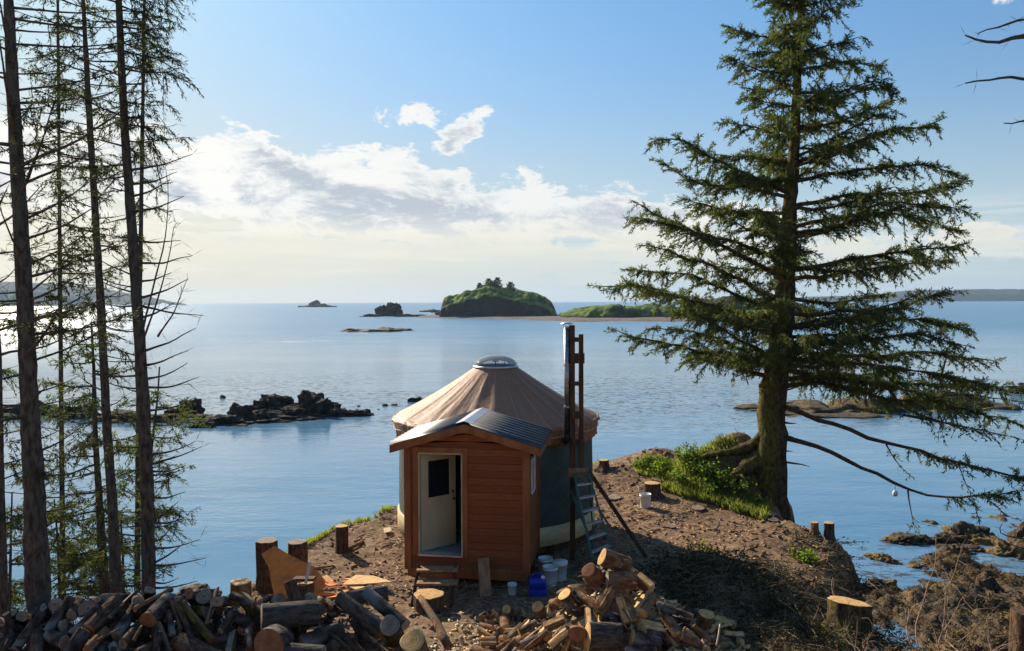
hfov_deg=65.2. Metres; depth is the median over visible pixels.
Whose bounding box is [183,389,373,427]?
rock outcrop
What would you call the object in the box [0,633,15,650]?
log
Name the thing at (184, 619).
log
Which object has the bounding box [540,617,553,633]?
log
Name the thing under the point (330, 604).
log
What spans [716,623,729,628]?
log
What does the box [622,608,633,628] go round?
stick
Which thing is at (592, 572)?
log
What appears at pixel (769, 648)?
brush pile
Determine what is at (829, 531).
tree stump
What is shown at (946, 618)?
bare bush
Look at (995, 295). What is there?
shore
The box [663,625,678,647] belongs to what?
log
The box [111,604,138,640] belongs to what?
log
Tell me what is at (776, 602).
leafy shrub
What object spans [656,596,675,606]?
log
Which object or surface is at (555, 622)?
log
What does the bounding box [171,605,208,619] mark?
log
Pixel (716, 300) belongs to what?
wooded hill
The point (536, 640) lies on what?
log
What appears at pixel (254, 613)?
log
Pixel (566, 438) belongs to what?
stovepipe
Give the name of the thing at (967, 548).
weedy rock
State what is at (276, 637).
log
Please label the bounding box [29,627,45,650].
log
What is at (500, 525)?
entry shed
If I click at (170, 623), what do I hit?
log
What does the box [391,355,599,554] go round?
yurt
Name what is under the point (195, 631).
log
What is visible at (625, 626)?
pile chips
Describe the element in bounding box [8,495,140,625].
spruce tree
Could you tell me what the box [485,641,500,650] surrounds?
log
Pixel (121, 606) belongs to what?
log
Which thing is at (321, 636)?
log
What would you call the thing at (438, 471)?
door
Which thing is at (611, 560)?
log
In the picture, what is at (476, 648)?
log
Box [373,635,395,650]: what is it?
log
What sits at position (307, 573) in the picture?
stake
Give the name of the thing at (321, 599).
log
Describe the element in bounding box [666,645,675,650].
log
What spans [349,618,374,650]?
log
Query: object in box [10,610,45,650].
log
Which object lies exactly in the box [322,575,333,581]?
board offcut
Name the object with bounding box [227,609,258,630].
log
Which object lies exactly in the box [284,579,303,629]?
log
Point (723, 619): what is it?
log
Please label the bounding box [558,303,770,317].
grassy hill
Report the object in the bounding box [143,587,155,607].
log
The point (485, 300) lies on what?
island
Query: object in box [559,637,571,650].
log
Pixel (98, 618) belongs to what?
log
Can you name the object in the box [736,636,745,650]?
log
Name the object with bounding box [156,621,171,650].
log
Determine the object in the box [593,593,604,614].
log
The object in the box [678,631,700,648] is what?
log
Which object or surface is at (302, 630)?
log
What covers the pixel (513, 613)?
log
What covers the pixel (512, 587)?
bucket
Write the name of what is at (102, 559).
spruce tree
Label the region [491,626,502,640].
log
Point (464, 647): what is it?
wood chips
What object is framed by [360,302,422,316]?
sea stack
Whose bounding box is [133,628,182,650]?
log
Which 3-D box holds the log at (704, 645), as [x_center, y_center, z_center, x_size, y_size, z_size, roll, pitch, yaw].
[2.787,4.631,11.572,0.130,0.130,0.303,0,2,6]
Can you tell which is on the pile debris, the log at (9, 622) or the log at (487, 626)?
the log at (9, 622)
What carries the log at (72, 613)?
on the pile debris
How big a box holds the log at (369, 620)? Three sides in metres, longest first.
0.752 x 0.203 x 0.150 m
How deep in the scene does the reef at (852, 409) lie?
86.15 m
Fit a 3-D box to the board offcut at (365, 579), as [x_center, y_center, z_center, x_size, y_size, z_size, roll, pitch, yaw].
[-2.792,4.960,15.611,0.934,0.015,0.537,0,2,0]
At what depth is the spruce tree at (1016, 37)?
12.59 m
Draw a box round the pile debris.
[0,589,401,650]
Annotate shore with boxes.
[795,289,1023,301]
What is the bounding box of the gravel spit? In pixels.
[417,315,723,321]
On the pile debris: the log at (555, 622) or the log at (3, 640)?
the log at (3, 640)
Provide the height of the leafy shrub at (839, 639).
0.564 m
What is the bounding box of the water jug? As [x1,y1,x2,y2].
[528,572,546,596]
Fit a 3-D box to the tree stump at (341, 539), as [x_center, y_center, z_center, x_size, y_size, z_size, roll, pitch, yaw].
[-3.815,4.854,17.971,0.329,0.733,0.319,0,2,0]
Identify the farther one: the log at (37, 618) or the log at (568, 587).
the log at (568, 587)
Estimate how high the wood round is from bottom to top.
0.358 m
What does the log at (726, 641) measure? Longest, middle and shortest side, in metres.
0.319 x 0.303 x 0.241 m
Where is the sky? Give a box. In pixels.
[0,0,1023,303]
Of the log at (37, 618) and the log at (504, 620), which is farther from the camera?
the log at (504, 620)
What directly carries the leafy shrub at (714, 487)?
on the ground at (773, 542)
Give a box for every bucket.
[507,582,516,594]
[538,555,552,575]
[542,564,557,586]
[552,558,567,581]
[639,492,650,507]
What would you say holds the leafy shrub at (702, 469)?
on the ground at (773, 542)
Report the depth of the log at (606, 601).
11.37 m
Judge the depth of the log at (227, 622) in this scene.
8.99 m
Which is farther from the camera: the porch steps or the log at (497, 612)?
the porch steps
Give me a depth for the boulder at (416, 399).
95.94 m
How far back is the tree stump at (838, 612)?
13.19 m
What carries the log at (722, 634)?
on the ground at (773, 542)
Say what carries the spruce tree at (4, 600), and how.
on the ground at (773, 542)
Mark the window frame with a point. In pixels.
(533, 472)
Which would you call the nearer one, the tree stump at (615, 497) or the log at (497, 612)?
the log at (497, 612)
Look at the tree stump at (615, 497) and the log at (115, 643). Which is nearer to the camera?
the log at (115, 643)
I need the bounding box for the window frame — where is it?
[531,455,535,494]
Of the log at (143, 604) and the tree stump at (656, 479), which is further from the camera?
the tree stump at (656, 479)
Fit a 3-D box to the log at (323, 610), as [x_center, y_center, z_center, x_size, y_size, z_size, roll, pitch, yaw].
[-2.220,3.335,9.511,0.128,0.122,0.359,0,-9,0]
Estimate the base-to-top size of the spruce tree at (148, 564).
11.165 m
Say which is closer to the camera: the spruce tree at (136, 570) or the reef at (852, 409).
the spruce tree at (136, 570)
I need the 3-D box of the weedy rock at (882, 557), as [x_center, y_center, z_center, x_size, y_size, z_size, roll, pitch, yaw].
[17.082,10.911,37.131,1.405,0.638,1.861,0,2,0]
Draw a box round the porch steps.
[410,564,458,607]
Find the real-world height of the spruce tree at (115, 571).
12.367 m
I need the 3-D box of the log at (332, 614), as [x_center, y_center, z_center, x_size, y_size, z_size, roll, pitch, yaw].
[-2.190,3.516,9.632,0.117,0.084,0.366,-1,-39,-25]
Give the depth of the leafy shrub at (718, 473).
22.25 m
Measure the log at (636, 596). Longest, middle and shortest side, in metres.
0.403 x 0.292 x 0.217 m
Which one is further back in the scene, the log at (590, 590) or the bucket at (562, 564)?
the bucket at (562, 564)
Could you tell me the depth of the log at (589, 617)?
11.32 m
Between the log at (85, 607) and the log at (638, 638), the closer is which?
the log at (85, 607)
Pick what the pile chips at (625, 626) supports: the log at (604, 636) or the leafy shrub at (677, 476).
the log at (604, 636)
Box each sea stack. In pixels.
[298,300,336,306]
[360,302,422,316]
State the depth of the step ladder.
16.86 m
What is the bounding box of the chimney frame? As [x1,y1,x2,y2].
[568,325,647,560]
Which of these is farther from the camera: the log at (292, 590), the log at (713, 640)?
the log at (713, 640)
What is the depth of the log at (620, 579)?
11.57 m
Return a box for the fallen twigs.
[253,429,873,650]
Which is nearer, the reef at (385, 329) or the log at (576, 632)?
the log at (576, 632)
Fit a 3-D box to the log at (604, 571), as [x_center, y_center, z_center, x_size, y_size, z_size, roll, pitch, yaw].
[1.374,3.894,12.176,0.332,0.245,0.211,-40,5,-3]
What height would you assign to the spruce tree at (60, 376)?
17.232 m
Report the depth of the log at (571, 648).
11.45 m
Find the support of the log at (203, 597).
on the pile debris
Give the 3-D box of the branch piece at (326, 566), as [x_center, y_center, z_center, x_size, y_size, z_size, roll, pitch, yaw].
[-3.963,5.111,16.951,0.413,0.038,0.035,-1,2,-20]
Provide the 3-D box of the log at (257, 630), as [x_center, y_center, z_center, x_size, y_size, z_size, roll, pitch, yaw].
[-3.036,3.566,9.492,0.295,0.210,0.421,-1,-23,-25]
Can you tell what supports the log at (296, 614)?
on the pile debris
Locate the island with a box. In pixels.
[439,285,557,316]
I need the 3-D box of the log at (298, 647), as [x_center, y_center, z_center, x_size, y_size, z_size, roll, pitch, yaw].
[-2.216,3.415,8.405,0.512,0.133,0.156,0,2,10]
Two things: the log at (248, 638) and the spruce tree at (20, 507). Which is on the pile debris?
the log at (248, 638)
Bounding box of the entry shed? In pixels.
[389,407,551,581]
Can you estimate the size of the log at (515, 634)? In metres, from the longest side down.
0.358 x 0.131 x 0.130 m
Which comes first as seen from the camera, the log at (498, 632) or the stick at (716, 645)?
the stick at (716, 645)
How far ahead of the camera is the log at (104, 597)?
9.29 m
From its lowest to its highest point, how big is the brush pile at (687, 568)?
1.572 m
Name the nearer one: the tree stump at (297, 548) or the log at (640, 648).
the log at (640, 648)
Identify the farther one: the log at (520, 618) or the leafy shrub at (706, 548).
the leafy shrub at (706, 548)
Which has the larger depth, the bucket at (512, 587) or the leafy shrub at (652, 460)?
the leafy shrub at (652, 460)
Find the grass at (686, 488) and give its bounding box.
[284,432,773,553]
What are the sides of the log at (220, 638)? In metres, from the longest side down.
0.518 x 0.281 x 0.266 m
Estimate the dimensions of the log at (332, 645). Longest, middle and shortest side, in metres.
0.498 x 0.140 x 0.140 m
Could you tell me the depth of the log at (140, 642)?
9.07 m
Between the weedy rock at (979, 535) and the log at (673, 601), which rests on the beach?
the weedy rock at (979, 535)
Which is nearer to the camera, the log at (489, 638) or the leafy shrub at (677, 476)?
the log at (489, 638)
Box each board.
[293,576,316,580]
[383,527,390,532]
[478,558,491,596]
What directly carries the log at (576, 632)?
on the pile chips at (625, 626)
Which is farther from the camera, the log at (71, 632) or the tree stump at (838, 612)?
the tree stump at (838, 612)
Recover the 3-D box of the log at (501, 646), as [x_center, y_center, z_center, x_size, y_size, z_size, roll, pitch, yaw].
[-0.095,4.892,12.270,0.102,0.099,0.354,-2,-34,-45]
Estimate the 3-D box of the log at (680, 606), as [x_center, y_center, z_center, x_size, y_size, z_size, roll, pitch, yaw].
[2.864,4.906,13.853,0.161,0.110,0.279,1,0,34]
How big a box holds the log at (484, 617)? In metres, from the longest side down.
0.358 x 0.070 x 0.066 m
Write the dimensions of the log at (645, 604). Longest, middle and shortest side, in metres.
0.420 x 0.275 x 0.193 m
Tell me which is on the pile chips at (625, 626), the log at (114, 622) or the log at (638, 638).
the log at (638, 638)
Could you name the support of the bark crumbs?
on the ground at (773, 542)
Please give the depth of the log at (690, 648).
11.26 m
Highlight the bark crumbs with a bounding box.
[263,438,844,650]
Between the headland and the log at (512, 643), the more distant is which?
the headland
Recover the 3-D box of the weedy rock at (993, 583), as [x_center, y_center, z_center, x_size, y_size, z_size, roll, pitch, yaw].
[18.787,11.058,32.273,2.266,1.829,1.486,0,2,0]
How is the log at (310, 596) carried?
on the pile debris
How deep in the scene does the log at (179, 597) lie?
9.06 m
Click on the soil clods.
(576, 553)
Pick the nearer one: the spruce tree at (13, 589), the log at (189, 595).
the log at (189, 595)
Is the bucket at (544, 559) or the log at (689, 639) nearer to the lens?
the log at (689, 639)
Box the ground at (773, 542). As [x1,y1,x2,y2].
[45,432,894,650]
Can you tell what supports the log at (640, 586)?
on the log at (636, 596)
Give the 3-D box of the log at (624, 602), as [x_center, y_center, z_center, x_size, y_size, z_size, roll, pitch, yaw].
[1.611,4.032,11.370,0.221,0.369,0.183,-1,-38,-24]
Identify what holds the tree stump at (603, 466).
on the ground at (773, 542)
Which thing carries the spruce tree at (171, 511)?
on the ground at (773, 542)
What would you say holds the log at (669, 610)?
on the pile chips at (625, 626)
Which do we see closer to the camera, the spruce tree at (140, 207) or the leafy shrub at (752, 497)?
the spruce tree at (140, 207)
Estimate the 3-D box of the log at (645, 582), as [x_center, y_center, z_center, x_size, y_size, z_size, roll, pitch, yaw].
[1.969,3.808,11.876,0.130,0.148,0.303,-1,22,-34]
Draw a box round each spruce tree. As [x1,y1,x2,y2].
[0,0,146,600]
[0,0,156,592]
[0,0,168,645]
[0,66,102,617]
[0,189,100,609]
[6,493,75,624]
[7,327,175,598]
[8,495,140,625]
[36,0,209,609]
[70,513,177,595]
[84,367,212,543]
[100,0,186,592]
[481,278,492,287]
[492,277,503,288]
[504,282,516,291]
[587,0,1023,538]
[958,16,1023,603]
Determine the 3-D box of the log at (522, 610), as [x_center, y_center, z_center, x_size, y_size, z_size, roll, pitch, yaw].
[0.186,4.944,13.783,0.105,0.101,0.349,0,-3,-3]
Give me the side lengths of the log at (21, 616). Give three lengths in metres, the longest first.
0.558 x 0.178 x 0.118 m
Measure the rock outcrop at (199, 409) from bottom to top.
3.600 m
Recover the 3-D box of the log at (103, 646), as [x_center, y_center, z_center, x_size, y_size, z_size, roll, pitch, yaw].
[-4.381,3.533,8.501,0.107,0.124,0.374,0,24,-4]
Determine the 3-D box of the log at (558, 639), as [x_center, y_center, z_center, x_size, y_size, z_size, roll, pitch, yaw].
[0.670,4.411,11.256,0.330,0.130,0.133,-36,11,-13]
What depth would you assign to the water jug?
15.15 m
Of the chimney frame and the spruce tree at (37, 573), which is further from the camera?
the chimney frame
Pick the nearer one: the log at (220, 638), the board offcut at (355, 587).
the log at (220, 638)
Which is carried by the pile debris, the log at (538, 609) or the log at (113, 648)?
the log at (113, 648)
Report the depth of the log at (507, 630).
12.97 m
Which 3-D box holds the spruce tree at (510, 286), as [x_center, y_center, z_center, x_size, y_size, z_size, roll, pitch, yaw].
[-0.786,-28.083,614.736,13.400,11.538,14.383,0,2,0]
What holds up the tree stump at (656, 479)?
on the ground at (773, 542)
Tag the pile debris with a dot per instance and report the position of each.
(239, 643)
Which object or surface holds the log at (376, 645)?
on the pile debris
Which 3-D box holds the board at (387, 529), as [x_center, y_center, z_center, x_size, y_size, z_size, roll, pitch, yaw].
[-3.018,4.956,19.393,0.176,0.015,0.486,-1,2,-11]
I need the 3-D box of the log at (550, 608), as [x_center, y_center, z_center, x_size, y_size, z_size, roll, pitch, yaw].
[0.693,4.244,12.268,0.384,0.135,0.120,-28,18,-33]
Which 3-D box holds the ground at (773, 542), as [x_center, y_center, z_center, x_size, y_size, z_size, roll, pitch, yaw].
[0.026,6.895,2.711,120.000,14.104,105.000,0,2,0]
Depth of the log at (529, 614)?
13.70 m
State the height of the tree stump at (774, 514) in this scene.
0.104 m
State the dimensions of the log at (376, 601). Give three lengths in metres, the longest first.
0.712 x 0.163 x 0.146 m
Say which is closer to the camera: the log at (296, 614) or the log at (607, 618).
the log at (296, 614)
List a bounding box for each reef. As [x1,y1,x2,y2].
[343,327,413,331]
[732,391,1023,418]
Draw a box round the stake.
[304,562,310,583]
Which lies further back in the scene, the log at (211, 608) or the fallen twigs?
the fallen twigs
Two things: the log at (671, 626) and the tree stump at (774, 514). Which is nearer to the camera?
the log at (671, 626)
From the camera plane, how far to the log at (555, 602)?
11.94 m
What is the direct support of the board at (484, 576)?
on the ground at (773, 542)
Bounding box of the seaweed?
[853,549,1023,650]
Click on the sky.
(355, 151)
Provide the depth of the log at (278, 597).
9.37 m
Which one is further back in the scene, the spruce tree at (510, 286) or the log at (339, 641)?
the spruce tree at (510, 286)
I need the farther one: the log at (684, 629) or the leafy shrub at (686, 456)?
the leafy shrub at (686, 456)
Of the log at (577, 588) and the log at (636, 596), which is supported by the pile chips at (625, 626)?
the log at (577, 588)
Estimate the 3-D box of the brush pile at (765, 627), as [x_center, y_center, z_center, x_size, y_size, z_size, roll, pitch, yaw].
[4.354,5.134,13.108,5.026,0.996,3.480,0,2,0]
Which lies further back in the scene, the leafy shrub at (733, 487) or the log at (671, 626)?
the leafy shrub at (733, 487)
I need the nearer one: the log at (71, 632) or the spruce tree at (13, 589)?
the log at (71, 632)
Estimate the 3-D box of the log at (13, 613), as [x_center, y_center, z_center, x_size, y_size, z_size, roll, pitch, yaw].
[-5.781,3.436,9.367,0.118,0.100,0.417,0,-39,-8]
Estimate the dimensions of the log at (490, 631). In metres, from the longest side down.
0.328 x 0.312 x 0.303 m
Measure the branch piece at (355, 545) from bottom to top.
0.119 m
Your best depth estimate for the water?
78.91 m
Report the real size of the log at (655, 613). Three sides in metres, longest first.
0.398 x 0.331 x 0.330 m
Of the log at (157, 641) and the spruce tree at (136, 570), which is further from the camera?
the spruce tree at (136, 570)
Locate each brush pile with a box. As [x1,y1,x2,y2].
[630,541,838,631]
[678,627,954,650]
[698,597,914,650]
[772,560,914,647]
[782,529,881,635]
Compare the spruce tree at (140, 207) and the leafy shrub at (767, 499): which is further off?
the leafy shrub at (767, 499)
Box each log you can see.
[0,617,24,631]
[0,626,8,639]
[0,633,15,648]
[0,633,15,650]
[2,611,18,637]
[10,609,25,625]
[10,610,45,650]
[16,611,53,621]
[26,606,38,619]
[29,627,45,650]
[39,603,58,630]
[43,595,75,631]
[43,628,69,649]
[49,597,66,618]
[58,618,71,638]
[63,627,90,650]
[66,595,83,619]
[68,606,97,635]
[78,600,99,615]
[82,596,122,635]
[84,626,111,650]
[90,596,100,601]
[97,593,131,605]
[97,641,109,650]
[103,609,145,630]
[107,589,138,617]
[108,641,121,650]
[110,646,116,650]
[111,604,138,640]
[118,619,144,649]
[120,603,139,621]
[131,592,144,605]
[133,587,173,611]
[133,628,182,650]
[134,627,149,646]
[139,593,175,626]
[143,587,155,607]
[149,619,164,650]
[152,631,162,650]
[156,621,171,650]
[165,610,175,636]
[170,600,182,630]
[170,632,221,650]
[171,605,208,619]
[174,594,184,600]
[174,601,193,635]
[181,601,215,643]
[183,619,207,640]
[184,587,195,605]
[195,588,211,606]
[205,587,218,623]
[209,608,238,650]
[210,596,235,606]
[212,607,223,627]
[218,609,237,633]
[225,629,238,650]
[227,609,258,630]
[229,592,256,608]
[238,591,260,621]
[241,618,260,634]
[244,627,253,650]
[254,623,293,650]
[257,594,271,605]
[260,600,319,629]
[268,593,285,602]
[283,642,325,650]
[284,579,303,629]
[290,628,306,632]
[300,621,345,644]
[305,593,317,600]
[317,596,325,602]
[320,599,329,613]
[323,610,336,625]
[325,639,339,650]
[326,598,333,608]
[331,633,352,650]
[333,601,341,617]
[335,591,383,639]
[343,635,364,650]
[346,585,388,603]
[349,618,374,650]
[361,587,409,630]
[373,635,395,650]
[373,642,381,650]
[380,614,403,647]
[399,629,428,650]
[469,645,492,650]
[474,614,494,619]
[477,626,490,636]
[479,622,494,630]
[479,636,495,645]
[480,641,496,645]
[481,624,497,646]
[484,619,498,625]
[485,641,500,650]
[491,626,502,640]
[492,606,503,617]
[496,638,510,650]
[499,634,507,642]
[500,613,510,632]
[502,605,519,620]
[502,637,519,650]
[505,628,512,633]
[508,622,521,638]
[510,621,526,637]
[515,615,526,624]
[516,629,533,640]
[517,619,537,635]
[519,607,525,616]
[520,632,551,649]
[524,626,542,638]
[524,629,548,650]
[526,611,539,627]
[532,601,546,623]
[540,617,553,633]
[543,614,566,630]
[546,597,557,612]
[546,623,569,649]
[548,598,562,606]
[548,628,568,649]
[553,640,573,650]
[556,586,573,595]
[556,607,571,617]
[558,588,584,616]
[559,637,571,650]
[568,582,594,602]
[568,614,585,627]
[568,625,585,640]
[572,585,586,599]
[577,591,596,607]
[581,563,603,585]
[583,566,601,584]
[583,622,622,650]
[584,606,593,624]
[590,569,607,590]
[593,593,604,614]
[597,548,632,571]
[597,589,616,614]
[598,611,628,632]
[605,571,636,588]
[613,594,637,624]
[625,646,655,650]
[628,629,661,650]
[630,567,654,592]
[630,590,644,602]
[634,592,657,618]
[636,617,665,637]
[637,572,654,591]
[648,614,661,622]
[649,609,663,618]
[655,601,693,623]
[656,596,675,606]
[661,614,679,636]
[662,616,681,641]
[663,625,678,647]
[666,599,676,604]
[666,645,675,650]
[674,618,692,630]
[676,604,684,609]
[676,642,701,650]
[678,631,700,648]
[682,626,698,638]
[686,646,700,650]
[687,608,698,613]
[692,624,710,642]
[695,609,714,629]
[695,628,719,647]
[700,637,710,650]
[709,624,715,634]
[712,619,721,631]
[713,613,736,628]
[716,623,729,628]
[718,636,735,650]
[721,631,746,646]
[724,630,743,638]
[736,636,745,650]
[741,645,749,648]
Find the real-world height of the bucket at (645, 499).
0.370 m
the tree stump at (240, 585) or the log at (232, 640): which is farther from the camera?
the tree stump at (240, 585)
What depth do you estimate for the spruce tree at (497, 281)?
613.67 m
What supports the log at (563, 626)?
on the log
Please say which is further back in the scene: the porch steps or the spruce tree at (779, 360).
the spruce tree at (779, 360)
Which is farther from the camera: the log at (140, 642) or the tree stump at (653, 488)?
the tree stump at (653, 488)
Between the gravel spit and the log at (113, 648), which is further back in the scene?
the gravel spit
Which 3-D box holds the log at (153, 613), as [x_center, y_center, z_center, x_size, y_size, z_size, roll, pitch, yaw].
[-4.027,3.234,9.126,0.205,0.170,0.495,0,8,4]
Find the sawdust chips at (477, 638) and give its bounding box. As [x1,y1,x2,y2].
[428,583,621,650]
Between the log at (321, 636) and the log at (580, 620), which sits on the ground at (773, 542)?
the log at (580, 620)
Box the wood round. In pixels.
[413,588,444,613]
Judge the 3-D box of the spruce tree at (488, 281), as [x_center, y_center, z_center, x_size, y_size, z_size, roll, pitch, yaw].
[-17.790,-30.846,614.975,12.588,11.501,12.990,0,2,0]
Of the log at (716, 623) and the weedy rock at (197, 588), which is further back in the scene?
the weedy rock at (197, 588)
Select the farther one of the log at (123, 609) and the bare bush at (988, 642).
the bare bush at (988, 642)
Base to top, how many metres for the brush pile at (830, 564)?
2.730 m
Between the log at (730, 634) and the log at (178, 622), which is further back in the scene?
the log at (730, 634)
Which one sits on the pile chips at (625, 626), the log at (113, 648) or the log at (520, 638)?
the log at (520, 638)
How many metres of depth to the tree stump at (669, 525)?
19.76 m
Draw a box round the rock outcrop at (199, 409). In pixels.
[3,398,212,421]
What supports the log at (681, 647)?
on the ground at (773, 542)
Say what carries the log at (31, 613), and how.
on the pile debris
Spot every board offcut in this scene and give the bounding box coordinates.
[262,546,325,598]
[321,592,335,595]
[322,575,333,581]
[324,583,338,586]
[342,575,391,584]
[346,585,363,589]
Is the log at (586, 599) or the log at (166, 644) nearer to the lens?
the log at (166, 644)
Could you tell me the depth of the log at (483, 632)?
12.91 m
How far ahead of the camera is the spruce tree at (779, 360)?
21.53 m
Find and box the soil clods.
[267,449,880,650]
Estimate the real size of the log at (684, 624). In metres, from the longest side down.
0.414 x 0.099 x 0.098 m
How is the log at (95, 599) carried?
on the log at (85, 607)
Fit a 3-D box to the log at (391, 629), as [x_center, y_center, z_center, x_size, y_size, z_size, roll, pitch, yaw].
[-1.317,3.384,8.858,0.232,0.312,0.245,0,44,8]
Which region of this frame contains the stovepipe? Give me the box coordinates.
[561,322,572,444]
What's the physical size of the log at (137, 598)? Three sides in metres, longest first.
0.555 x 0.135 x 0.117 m
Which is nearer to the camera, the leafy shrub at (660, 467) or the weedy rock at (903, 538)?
the leafy shrub at (660, 467)
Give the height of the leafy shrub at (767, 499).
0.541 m
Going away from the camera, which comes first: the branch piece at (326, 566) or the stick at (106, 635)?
the stick at (106, 635)
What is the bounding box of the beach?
[862,514,1023,650]
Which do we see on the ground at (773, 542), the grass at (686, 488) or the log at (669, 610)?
the grass at (686, 488)
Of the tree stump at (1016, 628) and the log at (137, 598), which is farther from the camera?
the tree stump at (1016, 628)
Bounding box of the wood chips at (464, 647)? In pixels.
[253,440,892,650]
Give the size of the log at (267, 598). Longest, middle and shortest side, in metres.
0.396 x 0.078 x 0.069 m
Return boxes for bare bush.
[761,520,1019,650]
[832,610,898,650]
[882,562,1023,650]
[903,580,1023,650]
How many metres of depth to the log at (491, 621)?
13.39 m
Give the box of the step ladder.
[573,472,612,559]
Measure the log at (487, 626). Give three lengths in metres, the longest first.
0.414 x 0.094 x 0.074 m
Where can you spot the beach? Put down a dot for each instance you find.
(965, 587)
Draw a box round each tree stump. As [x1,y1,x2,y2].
[230,578,251,629]
[255,537,277,593]
[288,539,307,562]
[297,581,313,600]
[335,524,348,553]
[594,459,609,472]
[608,494,621,501]
[638,481,664,499]
[651,477,663,482]
[663,523,676,528]
[690,505,707,512]
[767,511,778,517]
[767,517,778,522]
[809,521,819,535]
[818,596,879,643]
[823,521,836,542]
[1008,606,1023,650]
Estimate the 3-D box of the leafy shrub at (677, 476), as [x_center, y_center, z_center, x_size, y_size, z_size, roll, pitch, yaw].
[4.838,4.319,23.061,1.061,0.659,1.100,0,2,0]
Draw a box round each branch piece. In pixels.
[315,565,334,567]
[348,540,363,550]
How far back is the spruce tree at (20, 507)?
16.16 m
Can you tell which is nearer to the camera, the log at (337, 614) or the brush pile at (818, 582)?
the log at (337, 614)
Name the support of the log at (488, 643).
on the log at (476, 648)
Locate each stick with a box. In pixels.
[97,628,120,640]
[132,625,142,640]
[418,594,452,649]
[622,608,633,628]
[715,624,720,646]
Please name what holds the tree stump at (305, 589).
on the ground at (773, 542)
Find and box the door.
[421,454,455,550]
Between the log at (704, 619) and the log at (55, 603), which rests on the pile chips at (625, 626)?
the log at (704, 619)
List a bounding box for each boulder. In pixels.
[407,396,421,401]
[1006,382,1023,393]
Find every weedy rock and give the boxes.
[174,583,221,601]
[857,575,900,593]
[863,552,902,564]
[879,532,944,545]
[907,560,929,569]
[934,521,1005,545]
[935,543,985,554]
[975,577,1004,591]
[986,521,1023,559]
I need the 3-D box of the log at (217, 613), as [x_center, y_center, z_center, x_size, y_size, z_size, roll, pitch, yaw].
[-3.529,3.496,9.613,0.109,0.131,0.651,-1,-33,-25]
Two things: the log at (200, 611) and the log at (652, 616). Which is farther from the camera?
the log at (652, 616)
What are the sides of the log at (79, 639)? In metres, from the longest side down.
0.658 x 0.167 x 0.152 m
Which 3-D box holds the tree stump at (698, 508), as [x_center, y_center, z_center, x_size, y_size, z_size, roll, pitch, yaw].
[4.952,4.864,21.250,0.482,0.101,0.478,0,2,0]
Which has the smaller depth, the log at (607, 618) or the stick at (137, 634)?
the stick at (137, 634)
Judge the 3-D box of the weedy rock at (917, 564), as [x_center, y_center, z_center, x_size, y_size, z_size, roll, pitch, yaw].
[18.541,10.946,36.127,1.725,0.434,1.562,0,2,0]
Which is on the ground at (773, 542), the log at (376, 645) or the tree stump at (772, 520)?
the tree stump at (772, 520)
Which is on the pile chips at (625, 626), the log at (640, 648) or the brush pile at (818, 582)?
the log at (640, 648)
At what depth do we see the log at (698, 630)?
11.79 m
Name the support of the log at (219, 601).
on the pile debris
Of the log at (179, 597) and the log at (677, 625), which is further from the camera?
the log at (677, 625)
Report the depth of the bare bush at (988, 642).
12.24 m
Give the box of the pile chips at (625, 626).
[498,559,736,650]
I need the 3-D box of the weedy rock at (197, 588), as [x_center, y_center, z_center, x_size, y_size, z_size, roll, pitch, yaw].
[-12.803,11.112,32.776,2.101,0.861,1.575,0,2,0]
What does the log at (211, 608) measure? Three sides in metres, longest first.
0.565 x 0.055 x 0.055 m
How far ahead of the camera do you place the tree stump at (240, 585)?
12.94 m
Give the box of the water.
[0,301,1023,648]
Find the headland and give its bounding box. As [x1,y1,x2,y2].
[0,282,186,305]
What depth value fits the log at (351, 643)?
8.89 m
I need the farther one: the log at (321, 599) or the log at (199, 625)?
the log at (321, 599)
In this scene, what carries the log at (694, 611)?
on the log
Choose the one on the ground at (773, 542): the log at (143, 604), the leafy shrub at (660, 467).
the leafy shrub at (660, 467)
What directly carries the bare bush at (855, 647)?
on the ground at (773, 542)
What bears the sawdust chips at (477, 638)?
on the ground at (773, 542)
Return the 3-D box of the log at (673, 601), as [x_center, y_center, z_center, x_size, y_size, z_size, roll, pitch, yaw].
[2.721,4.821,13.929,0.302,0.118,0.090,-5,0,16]
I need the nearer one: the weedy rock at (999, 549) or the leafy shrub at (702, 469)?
the leafy shrub at (702, 469)
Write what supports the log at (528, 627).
on the pile chips at (625, 626)
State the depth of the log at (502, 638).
12.39 m
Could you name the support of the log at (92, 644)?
on the pile debris
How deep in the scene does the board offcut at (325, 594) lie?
15.19 m
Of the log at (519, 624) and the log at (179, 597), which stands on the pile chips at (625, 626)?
the log at (519, 624)
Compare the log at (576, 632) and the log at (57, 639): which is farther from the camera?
the log at (576, 632)
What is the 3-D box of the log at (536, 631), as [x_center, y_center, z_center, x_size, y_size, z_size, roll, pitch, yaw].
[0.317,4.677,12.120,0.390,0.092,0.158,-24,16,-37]
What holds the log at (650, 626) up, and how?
on the log at (638, 638)
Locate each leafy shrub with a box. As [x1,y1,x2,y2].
[632,449,658,468]
[645,452,676,475]
[664,462,694,483]
[669,438,700,466]
[685,452,714,478]
[690,536,726,555]
[695,474,724,493]
[703,456,734,485]
[715,468,760,496]
[733,486,767,504]
[755,496,773,507]
[762,588,806,610]
[789,545,819,564]
[815,623,860,649]
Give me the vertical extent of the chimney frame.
5.178 m
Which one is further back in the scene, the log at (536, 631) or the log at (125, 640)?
the log at (536, 631)
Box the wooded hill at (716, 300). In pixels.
[704,296,834,315]

